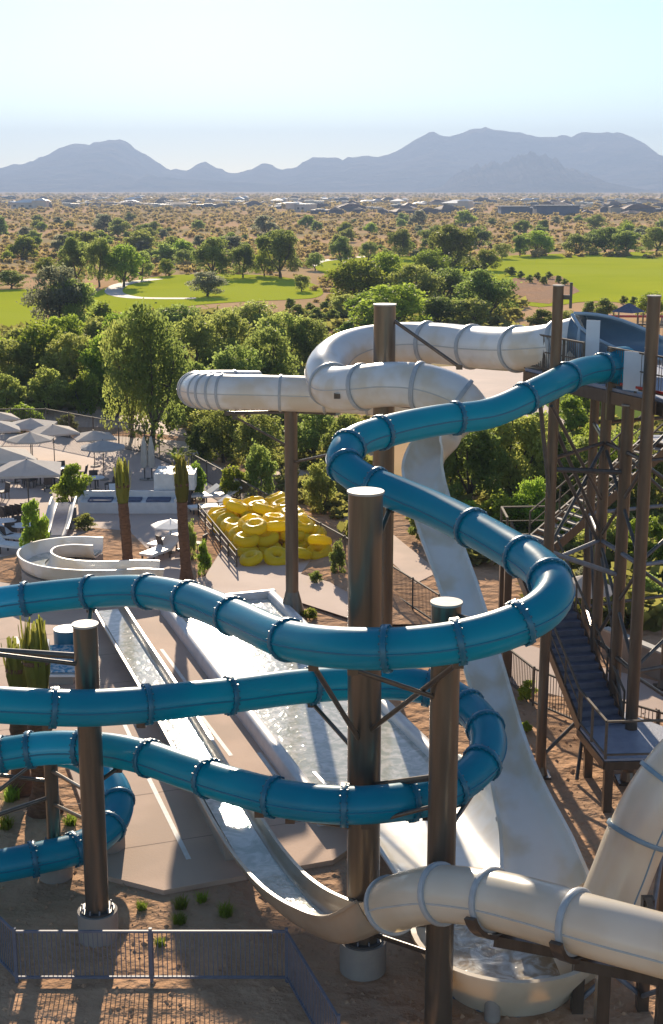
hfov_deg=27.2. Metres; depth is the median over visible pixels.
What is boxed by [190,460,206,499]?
shrub
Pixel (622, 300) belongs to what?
shrub
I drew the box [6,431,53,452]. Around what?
patio umbrella
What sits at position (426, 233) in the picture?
tree
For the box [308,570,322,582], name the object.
shrub
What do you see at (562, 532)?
shrub
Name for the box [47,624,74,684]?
splash tray
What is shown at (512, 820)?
raft flume
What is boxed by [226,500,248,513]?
tube
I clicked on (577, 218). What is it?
shrub
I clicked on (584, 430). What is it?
tree
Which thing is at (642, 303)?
tree
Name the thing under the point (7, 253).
shrub
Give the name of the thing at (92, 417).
picket fence
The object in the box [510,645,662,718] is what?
stair path
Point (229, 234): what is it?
shrub
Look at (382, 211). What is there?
house
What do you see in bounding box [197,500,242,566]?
railing
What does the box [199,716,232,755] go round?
deck marking
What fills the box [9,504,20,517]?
patio chair
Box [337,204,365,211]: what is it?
house
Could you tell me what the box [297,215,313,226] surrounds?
shrub
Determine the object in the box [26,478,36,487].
patio chair
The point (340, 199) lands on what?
house
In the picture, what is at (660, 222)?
shrub
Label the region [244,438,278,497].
shrub
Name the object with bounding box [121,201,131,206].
house
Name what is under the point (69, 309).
tree
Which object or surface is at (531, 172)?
mountains
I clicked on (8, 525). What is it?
patio chair
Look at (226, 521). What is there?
tube
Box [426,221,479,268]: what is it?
tree
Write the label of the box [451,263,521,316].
tree
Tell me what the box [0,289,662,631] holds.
undergrowth
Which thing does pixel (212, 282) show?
tree
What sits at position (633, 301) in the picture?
shrub
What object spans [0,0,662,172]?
sky
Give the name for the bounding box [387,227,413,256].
tree
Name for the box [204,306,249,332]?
tree
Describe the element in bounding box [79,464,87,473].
patio chair
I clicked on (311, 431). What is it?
tree
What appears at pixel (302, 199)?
house
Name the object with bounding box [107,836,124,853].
slide pedestal
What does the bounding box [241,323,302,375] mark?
tree
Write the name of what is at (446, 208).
house
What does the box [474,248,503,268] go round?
tree
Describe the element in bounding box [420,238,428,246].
shrub
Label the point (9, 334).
tree
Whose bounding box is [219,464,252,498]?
shrub
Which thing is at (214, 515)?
tube
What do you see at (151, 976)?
picket fence
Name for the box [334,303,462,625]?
steel pole
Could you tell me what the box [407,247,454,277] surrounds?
tree
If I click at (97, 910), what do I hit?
steel pole
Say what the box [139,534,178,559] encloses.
sun lounger
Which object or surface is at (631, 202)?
house
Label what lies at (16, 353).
tree
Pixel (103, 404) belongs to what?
shrub
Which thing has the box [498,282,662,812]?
slide tower
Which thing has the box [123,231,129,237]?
shrub
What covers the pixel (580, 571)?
shrub
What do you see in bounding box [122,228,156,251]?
shrub
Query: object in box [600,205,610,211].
house
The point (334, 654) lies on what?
tube slide
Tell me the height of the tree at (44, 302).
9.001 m
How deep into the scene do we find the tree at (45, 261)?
271.61 m
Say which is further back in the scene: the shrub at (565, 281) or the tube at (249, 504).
the shrub at (565, 281)
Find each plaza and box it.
[0,434,347,617]
[442,366,573,496]
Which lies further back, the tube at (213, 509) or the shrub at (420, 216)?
the shrub at (420, 216)
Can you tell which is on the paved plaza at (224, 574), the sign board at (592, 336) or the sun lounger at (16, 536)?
the sun lounger at (16, 536)
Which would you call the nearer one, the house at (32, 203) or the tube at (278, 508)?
the tube at (278, 508)
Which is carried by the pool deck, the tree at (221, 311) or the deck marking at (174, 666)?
the deck marking at (174, 666)
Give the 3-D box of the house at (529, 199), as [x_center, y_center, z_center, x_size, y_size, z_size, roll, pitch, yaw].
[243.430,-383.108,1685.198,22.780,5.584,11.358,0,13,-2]
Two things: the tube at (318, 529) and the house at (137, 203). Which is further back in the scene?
the house at (137, 203)
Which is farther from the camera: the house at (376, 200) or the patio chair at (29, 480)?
the house at (376, 200)
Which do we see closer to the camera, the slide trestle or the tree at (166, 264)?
the slide trestle
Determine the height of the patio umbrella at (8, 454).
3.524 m
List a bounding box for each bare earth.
[294,305,334,334]
[510,276,578,303]
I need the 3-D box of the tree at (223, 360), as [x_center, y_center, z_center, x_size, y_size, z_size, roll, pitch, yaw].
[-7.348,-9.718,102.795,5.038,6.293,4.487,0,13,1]
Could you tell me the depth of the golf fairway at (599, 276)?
283.40 m
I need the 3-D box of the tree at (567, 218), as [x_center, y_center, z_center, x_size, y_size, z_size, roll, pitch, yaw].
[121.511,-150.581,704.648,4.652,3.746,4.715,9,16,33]
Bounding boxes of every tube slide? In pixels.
[0,346,633,882]
[95,607,662,986]
[176,369,409,415]
[553,739,662,983]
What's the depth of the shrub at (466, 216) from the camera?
629.10 m
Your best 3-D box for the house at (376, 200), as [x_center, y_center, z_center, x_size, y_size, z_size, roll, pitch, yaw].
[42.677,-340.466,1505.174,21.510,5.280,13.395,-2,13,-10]
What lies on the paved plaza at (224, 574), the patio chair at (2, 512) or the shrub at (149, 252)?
the patio chair at (2, 512)
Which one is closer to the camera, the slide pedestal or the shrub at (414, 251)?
the slide pedestal
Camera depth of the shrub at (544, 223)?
542.40 m
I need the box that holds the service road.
[5,407,432,582]
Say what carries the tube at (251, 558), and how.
on the paved plaza at (224, 574)
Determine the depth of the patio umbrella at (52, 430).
85.08 m
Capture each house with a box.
[1,196,15,198]
[10,198,49,208]
[62,203,80,208]
[66,199,78,202]
[71,196,96,200]
[91,203,112,207]
[105,201,129,204]
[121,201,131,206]
[125,197,141,201]
[132,202,149,206]
[149,203,173,208]
[154,201,191,207]
[196,203,215,207]
[205,199,225,202]
[216,204,227,207]
[232,196,248,200]
[244,201,262,205]
[271,197,287,203]
[276,201,301,204]
[285,203,316,211]
[298,198,316,201]
[305,200,323,203]
[310,209,328,213]
[312,203,324,208]
[329,207,343,214]
[335,197,348,201]
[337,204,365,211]
[352,207,364,213]
[361,199,380,202]
[366,207,381,209]
[377,208,387,214]
[381,197,394,202]
[389,208,417,214]
[390,198,408,203]
[392,205,415,209]
[413,201,426,204]
[421,208,437,214]
[431,200,450,205]
[435,205,458,213]
[442,199,473,209]
[472,198,490,202]
[520,198,538,201]
[524,202,538,205]
[541,201,570,204]
[554,197,570,199]
[571,197,584,201]
[575,202,595,204]
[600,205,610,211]
[603,202,621,206]
[607,198,621,201]
[608,205,623,212]
[618,199,636,202]
[620,210,639,215]
[621,201,641,204]
[621,204,655,213]
[636,198,659,202]
[652,203,662,207]
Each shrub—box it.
[0,215,8,235]
[0,250,16,259]
[0,371,27,411]
[4,235,39,258]
[5,401,44,432]
[17,226,31,237]
[18,498,49,546]
[26,229,42,238]
[27,363,68,413]
[29,220,41,227]
[30,214,42,221]
[32,236,42,244]
[34,222,47,230]
[49,233,68,252]
[50,463,95,502]
[52,217,63,223]
[55,414,78,430]
[63,220,74,228]
[63,230,89,242]
[63,367,106,414]
[72,513,97,530]
[75,230,101,243]
[89,300,117,322]
[91,230,113,241]
[92,213,111,228]
[92,214,113,231]
[97,381,127,416]
[107,218,134,236]
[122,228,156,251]
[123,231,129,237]
[124,212,136,219]
[133,240,153,250]
[134,223,149,230]
[143,248,153,257]
[151,242,178,261]
[154,235,178,255]
[158,229,169,238]
[170,237,195,261]
[185,421,211,460]
[188,519,196,559]
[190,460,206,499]
[191,220,205,229]
[192,235,204,245]
[197,538,211,575]
[219,231,241,242]
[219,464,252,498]
[222,235,242,254]
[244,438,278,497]
[251,215,279,232]
[285,298,295,311]
[288,304,308,315]
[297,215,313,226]
[301,459,336,514]
[302,607,317,618]
[305,302,316,309]
[307,307,326,318]
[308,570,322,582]
[310,220,322,230]
[319,300,329,309]
[324,309,339,319]
[327,234,347,244]
[328,538,345,573]
[333,321,361,331]
[336,221,353,231]
[339,228,357,241]
[362,222,377,233]
[376,244,386,253]
[395,213,408,221]
[396,218,406,226]
[405,517,419,540]
[409,210,427,222]
[410,249,419,256]
[414,225,422,231]
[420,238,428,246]
[454,209,477,225]
[462,498,477,506]
[470,224,492,246]
[477,488,527,528]
[487,218,496,224]
[503,266,516,275]
[512,219,532,232]
[517,270,524,278]
[517,680,537,701]
[522,720,532,732]
[525,274,533,282]
[526,307,551,325]
[533,272,540,279]
[534,225,547,234]
[535,220,549,230]
[539,275,547,283]
[545,271,553,278]
[550,216,560,223]
[555,275,561,282]
[555,509,580,543]
[559,395,589,434]
[561,278,568,284]
[563,394,600,412]
[571,513,616,552]
[573,215,582,221]
[574,566,582,575]
[581,300,594,312]
[593,297,617,314]
[617,221,634,228]
[618,223,634,231]
[619,295,628,303]
[627,514,662,559]
[630,296,637,304]
[630,572,662,594]
[633,228,644,239]
[654,218,662,228]
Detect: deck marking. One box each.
[123,725,131,735]
[147,778,190,858]
[160,649,186,681]
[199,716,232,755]
[257,752,276,774]
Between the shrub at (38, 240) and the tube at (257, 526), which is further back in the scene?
the shrub at (38, 240)
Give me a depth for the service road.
67.91 m
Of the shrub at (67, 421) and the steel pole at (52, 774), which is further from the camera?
the shrub at (67, 421)
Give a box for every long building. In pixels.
[497,206,530,214]
[532,205,580,215]
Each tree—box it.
[0,270,29,288]
[0,337,39,385]
[1,325,42,348]
[1,636,31,796]
[6,317,71,378]
[16,262,92,325]
[18,614,63,818]
[33,257,58,273]
[37,328,98,384]
[38,313,88,347]
[47,275,97,329]
[55,232,88,279]
[76,330,124,387]
[77,314,108,351]
[79,236,114,286]
[92,310,134,341]
[97,315,160,437]
[101,297,192,450]
[102,241,148,286]
[113,457,132,559]
[127,251,154,279]
[131,227,159,240]
[144,221,160,230]
[153,302,205,328]
[158,258,175,275]
[158,313,224,381]
[158,446,196,469]
[168,354,210,424]
[171,454,194,580]
[172,249,195,264]
[184,270,228,295]
[188,308,255,366]
[189,409,227,442]
[190,233,236,276]
[198,410,244,462]
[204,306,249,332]
[207,341,265,414]
[227,243,258,276]
[230,410,284,466]
[231,299,287,331]
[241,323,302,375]
[253,230,284,255]
[254,229,306,276]
[254,249,272,275]
[254,307,308,367]
[280,414,336,454]
[287,314,330,364]
[293,274,310,290]
[303,252,326,270]
[318,413,368,463]
[324,255,390,297]
[328,236,354,260]
[328,294,354,315]
[343,288,381,324]
[344,282,433,325]
[356,251,414,294]
[358,241,377,259]
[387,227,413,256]
[388,259,445,308]
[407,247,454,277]
[415,295,470,322]
[417,225,441,240]
[419,265,467,299]
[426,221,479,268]
[443,451,470,488]
[444,428,509,502]
[448,295,493,324]
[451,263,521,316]
[460,268,495,290]
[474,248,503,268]
[489,421,523,456]
[490,410,547,492]
[492,242,511,258]
[505,475,556,531]
[509,235,532,255]
[514,406,574,480]
[521,229,557,252]
[544,310,572,319]
[557,431,610,490]
[561,232,592,251]
[564,216,572,221]
[572,422,612,446]
[583,214,607,229]
[584,224,622,251]
[597,432,637,496]
[611,426,639,454]
[612,230,644,251]
[633,450,662,511]
[635,290,662,314]
[636,225,650,233]
[638,224,662,251]
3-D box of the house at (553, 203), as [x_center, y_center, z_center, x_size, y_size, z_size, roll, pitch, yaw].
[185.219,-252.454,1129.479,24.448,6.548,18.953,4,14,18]
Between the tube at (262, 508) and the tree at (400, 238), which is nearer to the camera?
the tube at (262, 508)
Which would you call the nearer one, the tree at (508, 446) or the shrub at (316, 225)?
the tree at (508, 446)
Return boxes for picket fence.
[0,408,144,451]
[0,916,339,1023]
[144,435,662,724]
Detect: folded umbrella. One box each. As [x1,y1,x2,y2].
[139,436,147,480]
[148,436,154,480]
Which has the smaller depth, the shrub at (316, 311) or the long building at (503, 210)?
the shrub at (316, 311)
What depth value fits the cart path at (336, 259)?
334.56 m
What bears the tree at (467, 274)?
on the desert ground
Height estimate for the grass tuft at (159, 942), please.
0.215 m
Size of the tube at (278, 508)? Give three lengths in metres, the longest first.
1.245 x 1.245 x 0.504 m
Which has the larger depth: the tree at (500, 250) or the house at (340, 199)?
the house at (340, 199)
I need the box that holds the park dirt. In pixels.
[0,427,662,1023]
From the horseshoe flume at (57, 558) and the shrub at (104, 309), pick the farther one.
the shrub at (104, 309)
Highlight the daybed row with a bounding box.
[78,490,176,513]
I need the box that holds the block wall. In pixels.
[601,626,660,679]
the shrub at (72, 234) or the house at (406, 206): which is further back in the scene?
the house at (406, 206)
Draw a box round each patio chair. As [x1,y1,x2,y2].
[0,482,10,500]
[0,506,13,517]
[0,508,8,517]
[0,526,13,540]
[4,505,19,517]
[4,522,14,538]
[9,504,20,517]
[14,503,21,515]
[14,515,23,532]
[23,478,35,488]
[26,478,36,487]
[43,477,52,491]
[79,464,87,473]
[89,470,98,487]
[104,476,114,489]
[155,535,171,554]
[196,533,207,548]
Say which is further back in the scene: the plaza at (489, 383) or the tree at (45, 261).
the tree at (45, 261)
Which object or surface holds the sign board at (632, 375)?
attached to the slide tower
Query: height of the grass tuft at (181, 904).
0.291 m
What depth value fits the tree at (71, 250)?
248.13 m
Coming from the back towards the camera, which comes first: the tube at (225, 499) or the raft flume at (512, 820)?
the tube at (225, 499)
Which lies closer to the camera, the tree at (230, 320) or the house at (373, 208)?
the tree at (230, 320)
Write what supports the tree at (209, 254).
on the golf fairway at (238, 288)
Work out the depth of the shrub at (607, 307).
180.79 m
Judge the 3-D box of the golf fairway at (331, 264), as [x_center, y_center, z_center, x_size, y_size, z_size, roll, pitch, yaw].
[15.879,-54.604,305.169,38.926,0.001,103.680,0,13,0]
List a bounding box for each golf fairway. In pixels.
[0,289,47,326]
[84,274,322,312]
[315,256,481,274]
[462,251,662,306]
[546,396,640,428]
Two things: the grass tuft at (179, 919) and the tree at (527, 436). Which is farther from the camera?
the tree at (527, 436)
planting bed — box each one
[0,528,147,583]
[188,500,222,578]
[301,540,422,623]
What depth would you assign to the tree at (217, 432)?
86.26 m
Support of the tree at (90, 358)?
on the desert ground
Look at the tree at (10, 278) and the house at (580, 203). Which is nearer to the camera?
the tree at (10, 278)
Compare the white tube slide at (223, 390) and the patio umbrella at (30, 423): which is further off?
the patio umbrella at (30, 423)
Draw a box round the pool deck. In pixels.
[0,607,346,894]
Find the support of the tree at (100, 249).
on the desert ground
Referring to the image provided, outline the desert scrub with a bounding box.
[0,192,662,312]
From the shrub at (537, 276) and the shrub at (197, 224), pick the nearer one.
the shrub at (537, 276)
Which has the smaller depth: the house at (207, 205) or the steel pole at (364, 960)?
the steel pole at (364, 960)
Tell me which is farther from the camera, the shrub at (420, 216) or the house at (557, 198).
the house at (557, 198)
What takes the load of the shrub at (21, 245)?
on the desert ground
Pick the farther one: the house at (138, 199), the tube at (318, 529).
the house at (138, 199)
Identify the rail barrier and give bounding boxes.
[611,315,662,323]
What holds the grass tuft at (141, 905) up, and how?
on the park dirt
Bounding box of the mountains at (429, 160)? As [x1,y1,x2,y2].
[0,127,662,190]
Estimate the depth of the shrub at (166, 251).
318.23 m
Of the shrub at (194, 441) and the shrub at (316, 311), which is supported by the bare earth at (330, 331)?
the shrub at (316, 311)
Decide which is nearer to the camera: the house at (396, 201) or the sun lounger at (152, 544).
the sun lounger at (152, 544)
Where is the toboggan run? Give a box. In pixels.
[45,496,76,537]
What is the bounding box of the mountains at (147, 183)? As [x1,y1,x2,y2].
[0,174,411,191]
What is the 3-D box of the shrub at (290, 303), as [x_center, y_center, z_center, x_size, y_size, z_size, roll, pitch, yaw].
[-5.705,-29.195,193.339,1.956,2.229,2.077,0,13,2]
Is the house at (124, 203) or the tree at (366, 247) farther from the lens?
the house at (124, 203)
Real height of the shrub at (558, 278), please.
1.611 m
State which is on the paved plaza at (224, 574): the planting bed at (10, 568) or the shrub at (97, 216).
the planting bed at (10, 568)
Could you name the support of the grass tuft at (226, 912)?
on the park dirt
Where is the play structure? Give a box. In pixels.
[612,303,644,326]
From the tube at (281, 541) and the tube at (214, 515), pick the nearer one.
the tube at (281, 541)
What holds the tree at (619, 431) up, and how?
on the undergrowth
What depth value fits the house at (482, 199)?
1534.92 m
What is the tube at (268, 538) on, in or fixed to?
on the tube at (262, 549)
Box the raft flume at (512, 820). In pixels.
[304,312,662,1016]
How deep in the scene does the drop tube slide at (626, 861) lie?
29.60 m
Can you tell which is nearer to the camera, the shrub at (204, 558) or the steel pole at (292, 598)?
the steel pole at (292, 598)
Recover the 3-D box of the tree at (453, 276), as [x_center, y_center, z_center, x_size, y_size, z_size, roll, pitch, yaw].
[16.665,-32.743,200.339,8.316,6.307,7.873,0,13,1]
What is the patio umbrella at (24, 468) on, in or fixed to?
on the paved plaza at (224, 574)
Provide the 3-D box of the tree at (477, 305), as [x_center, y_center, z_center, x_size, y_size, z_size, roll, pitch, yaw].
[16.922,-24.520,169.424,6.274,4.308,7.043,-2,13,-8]
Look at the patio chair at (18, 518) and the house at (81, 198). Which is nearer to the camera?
the patio chair at (18, 518)
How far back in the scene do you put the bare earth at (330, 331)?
180.81 m
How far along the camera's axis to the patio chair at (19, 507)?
71.28 m
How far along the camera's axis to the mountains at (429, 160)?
7235.75 m
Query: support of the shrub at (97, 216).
on the desert ground
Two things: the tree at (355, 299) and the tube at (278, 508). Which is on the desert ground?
the tree at (355, 299)
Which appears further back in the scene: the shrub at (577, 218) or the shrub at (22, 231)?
the shrub at (577, 218)
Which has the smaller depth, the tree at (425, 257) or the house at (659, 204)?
the tree at (425, 257)
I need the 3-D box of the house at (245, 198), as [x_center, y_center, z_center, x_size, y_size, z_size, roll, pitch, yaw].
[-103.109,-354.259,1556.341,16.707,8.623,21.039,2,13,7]
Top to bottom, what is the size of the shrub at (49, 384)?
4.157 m
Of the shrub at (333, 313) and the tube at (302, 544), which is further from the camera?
the shrub at (333, 313)
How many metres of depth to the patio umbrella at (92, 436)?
84.41 m
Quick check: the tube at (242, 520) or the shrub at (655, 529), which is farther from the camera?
the tube at (242, 520)
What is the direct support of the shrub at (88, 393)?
on the desert ground
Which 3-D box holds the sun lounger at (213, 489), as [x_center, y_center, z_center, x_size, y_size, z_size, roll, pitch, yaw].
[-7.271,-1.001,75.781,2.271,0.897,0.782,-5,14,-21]
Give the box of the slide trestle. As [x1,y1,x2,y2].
[484,856,662,1023]
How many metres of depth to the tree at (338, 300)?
183.98 m
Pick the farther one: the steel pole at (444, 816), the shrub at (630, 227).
the shrub at (630, 227)
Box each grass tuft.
[0,814,16,830]
[1,784,20,802]
[60,811,76,826]
[135,899,149,911]
[153,935,168,947]
[169,893,189,909]
[170,909,189,925]
[194,889,210,903]
[213,899,238,917]
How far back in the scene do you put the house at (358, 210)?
940.70 m
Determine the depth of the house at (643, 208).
916.21 m
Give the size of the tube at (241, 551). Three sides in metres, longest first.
1.158 x 1.158 x 0.469 m
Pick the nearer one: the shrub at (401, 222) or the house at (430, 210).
the shrub at (401, 222)
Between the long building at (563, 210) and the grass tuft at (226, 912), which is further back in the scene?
the long building at (563, 210)
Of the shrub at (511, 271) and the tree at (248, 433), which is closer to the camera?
the tree at (248, 433)
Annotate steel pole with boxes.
[0,608,145,947]
[0,765,80,883]
[224,411,335,618]
[254,487,463,981]
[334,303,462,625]
[347,597,483,1023]
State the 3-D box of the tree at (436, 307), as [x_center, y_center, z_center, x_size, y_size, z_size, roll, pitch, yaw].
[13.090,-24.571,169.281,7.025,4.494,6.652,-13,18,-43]
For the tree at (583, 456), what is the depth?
75.57 m
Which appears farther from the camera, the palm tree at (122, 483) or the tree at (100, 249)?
the tree at (100, 249)
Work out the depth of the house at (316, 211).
922.89 m
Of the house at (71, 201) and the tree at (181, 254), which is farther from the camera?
the house at (71, 201)
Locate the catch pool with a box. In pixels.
[160,589,428,826]
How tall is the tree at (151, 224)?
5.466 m
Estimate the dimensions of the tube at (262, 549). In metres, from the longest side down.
1.203 x 1.203 x 0.488 m
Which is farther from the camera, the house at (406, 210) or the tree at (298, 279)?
the house at (406, 210)
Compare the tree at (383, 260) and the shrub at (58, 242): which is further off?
the shrub at (58, 242)
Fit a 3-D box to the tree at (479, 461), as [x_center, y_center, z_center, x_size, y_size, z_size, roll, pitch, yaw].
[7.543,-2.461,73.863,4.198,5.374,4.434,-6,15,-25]
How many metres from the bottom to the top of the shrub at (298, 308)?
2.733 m
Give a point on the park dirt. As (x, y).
(60, 913)
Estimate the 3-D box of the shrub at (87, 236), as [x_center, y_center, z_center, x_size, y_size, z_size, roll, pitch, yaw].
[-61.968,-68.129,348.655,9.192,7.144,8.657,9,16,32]
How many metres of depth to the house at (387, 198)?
1599.89 m
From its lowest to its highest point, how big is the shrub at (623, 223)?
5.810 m
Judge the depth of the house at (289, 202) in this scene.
1199.39 m
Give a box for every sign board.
[585,320,599,356]
[623,351,643,391]
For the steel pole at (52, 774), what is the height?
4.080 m
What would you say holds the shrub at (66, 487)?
on the paved plaza at (224, 574)
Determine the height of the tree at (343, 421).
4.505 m
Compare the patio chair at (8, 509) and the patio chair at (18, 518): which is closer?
the patio chair at (18, 518)
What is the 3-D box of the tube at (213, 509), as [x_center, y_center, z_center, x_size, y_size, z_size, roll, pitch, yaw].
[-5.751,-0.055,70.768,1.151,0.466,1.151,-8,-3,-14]
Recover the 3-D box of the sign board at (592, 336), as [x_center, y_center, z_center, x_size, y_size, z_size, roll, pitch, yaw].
[7.907,-5.178,41.535,0.420,1.250,0.061,7,15,28]
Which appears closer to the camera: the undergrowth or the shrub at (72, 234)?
the undergrowth
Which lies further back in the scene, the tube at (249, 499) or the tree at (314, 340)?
the tree at (314, 340)
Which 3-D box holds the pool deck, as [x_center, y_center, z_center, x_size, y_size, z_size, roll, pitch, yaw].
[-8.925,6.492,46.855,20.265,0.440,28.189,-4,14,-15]
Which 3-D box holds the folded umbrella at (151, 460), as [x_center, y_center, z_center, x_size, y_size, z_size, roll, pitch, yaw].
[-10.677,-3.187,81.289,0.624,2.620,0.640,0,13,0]
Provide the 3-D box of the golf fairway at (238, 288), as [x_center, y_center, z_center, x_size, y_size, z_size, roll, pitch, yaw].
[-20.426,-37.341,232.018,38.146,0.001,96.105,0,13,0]
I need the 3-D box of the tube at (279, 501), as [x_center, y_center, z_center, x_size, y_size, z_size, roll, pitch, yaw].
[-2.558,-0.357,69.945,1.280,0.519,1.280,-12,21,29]
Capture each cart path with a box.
[105,279,195,298]
[313,256,364,265]
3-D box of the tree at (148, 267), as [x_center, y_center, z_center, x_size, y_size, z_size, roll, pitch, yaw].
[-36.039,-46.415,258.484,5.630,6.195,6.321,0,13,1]
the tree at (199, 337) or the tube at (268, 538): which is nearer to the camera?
the tube at (268, 538)
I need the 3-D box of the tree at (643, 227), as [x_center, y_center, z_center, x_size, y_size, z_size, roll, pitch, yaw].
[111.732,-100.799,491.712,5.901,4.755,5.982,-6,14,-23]
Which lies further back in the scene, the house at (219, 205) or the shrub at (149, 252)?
the house at (219, 205)
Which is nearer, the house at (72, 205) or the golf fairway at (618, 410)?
the golf fairway at (618, 410)
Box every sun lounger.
[0,523,22,540]
[0,536,20,553]
[109,483,114,489]
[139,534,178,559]
[147,530,177,554]
[187,494,231,514]
[191,483,219,502]
[201,486,241,502]
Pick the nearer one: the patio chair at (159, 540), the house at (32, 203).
the patio chair at (159, 540)
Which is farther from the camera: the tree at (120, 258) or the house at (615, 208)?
the house at (615, 208)
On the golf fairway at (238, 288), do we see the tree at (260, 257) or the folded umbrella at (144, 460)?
the tree at (260, 257)
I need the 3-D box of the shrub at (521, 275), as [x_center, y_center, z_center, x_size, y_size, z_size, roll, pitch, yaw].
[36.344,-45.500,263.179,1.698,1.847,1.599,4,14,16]
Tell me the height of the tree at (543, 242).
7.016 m
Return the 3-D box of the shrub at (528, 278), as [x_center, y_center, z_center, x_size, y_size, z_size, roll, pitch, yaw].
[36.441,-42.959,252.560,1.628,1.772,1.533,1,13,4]
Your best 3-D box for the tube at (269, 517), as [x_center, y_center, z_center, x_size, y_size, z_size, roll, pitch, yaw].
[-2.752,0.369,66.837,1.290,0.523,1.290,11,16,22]
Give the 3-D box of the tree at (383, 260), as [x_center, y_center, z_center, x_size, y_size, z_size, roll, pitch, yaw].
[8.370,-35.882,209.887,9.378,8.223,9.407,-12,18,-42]
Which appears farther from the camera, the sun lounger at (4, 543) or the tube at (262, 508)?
the tube at (262, 508)
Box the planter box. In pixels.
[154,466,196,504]
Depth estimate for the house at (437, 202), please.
1325.95 m
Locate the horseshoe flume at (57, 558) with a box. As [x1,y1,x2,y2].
[17,536,163,582]
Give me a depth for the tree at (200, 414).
91.92 m
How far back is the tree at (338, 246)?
320.28 m
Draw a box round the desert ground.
[0,192,662,496]
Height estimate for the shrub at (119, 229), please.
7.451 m
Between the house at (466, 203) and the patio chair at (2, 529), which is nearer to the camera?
the patio chair at (2, 529)
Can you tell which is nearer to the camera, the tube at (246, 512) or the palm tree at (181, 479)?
the palm tree at (181, 479)
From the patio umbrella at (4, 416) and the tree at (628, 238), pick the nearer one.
the patio umbrella at (4, 416)
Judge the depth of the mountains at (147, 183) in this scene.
6380.69 m
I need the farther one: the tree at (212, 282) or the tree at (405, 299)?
the tree at (212, 282)
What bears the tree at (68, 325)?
on the desert ground
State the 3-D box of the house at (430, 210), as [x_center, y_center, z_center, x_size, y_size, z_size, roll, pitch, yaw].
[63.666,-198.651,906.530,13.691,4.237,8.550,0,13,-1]
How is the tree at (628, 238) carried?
on the golf fairway at (599, 276)
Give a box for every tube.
[209,506,225,513]
[210,507,233,521]
[213,522,219,532]
[216,512,237,526]
[220,517,239,531]
[223,497,243,505]
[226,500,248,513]
[226,522,237,531]
[228,526,240,540]
[229,541,237,550]
[233,531,258,547]
[235,546,258,555]
[238,513,262,530]
[239,550,262,565]
[241,510,260,516]
[242,518,267,534]
[243,496,264,503]
[247,499,268,513]
[252,502,275,514]
[257,531,278,546]
[258,543,281,552]
[262,512,284,521]
[263,546,285,565]
[264,491,284,504]
[267,520,284,531]
[270,497,284,506]
[274,504,284,512]
[278,535,284,544]
[280,507,303,514]
[280,531,304,540]
[282,541,307,547]
[298,515,314,532]
[298,547,311,559]
[302,525,326,541]
[307,534,331,544]
[307,544,331,559]
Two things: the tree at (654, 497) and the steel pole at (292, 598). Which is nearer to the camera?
the steel pole at (292, 598)
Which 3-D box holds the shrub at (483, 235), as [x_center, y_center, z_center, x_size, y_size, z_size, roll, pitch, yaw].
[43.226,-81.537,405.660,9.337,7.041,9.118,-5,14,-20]
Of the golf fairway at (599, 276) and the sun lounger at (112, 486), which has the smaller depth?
the sun lounger at (112, 486)
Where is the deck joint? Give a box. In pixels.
[3,634,300,848]
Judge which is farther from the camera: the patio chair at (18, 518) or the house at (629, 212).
the house at (629, 212)
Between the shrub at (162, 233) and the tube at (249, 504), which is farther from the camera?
the shrub at (162, 233)
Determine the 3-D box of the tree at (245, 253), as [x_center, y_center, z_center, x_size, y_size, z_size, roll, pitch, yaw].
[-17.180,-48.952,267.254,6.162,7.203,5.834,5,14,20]
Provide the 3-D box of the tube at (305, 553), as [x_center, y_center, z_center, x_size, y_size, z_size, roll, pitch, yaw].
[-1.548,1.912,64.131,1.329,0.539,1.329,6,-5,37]
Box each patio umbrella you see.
[0,412,19,446]
[0,421,20,432]
[0,447,36,506]
[0,458,60,520]
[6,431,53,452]
[13,417,56,458]
[27,424,79,460]
[71,430,116,466]
[81,439,124,480]
[151,518,177,553]
[573,575,611,598]
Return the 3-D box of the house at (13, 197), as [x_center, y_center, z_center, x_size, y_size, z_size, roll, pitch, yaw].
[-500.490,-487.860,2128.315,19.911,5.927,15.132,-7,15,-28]
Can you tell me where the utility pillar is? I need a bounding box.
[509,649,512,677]
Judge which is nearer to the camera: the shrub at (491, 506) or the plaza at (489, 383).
the shrub at (491, 506)
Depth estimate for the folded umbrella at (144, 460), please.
81.12 m
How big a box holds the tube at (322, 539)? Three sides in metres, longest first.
1.179 x 1.179 x 0.478 m
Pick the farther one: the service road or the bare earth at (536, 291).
the bare earth at (536, 291)
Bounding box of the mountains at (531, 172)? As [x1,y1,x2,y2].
[412,151,662,192]
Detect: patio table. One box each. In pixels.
[0,518,16,523]
[11,522,30,532]
[87,475,104,489]

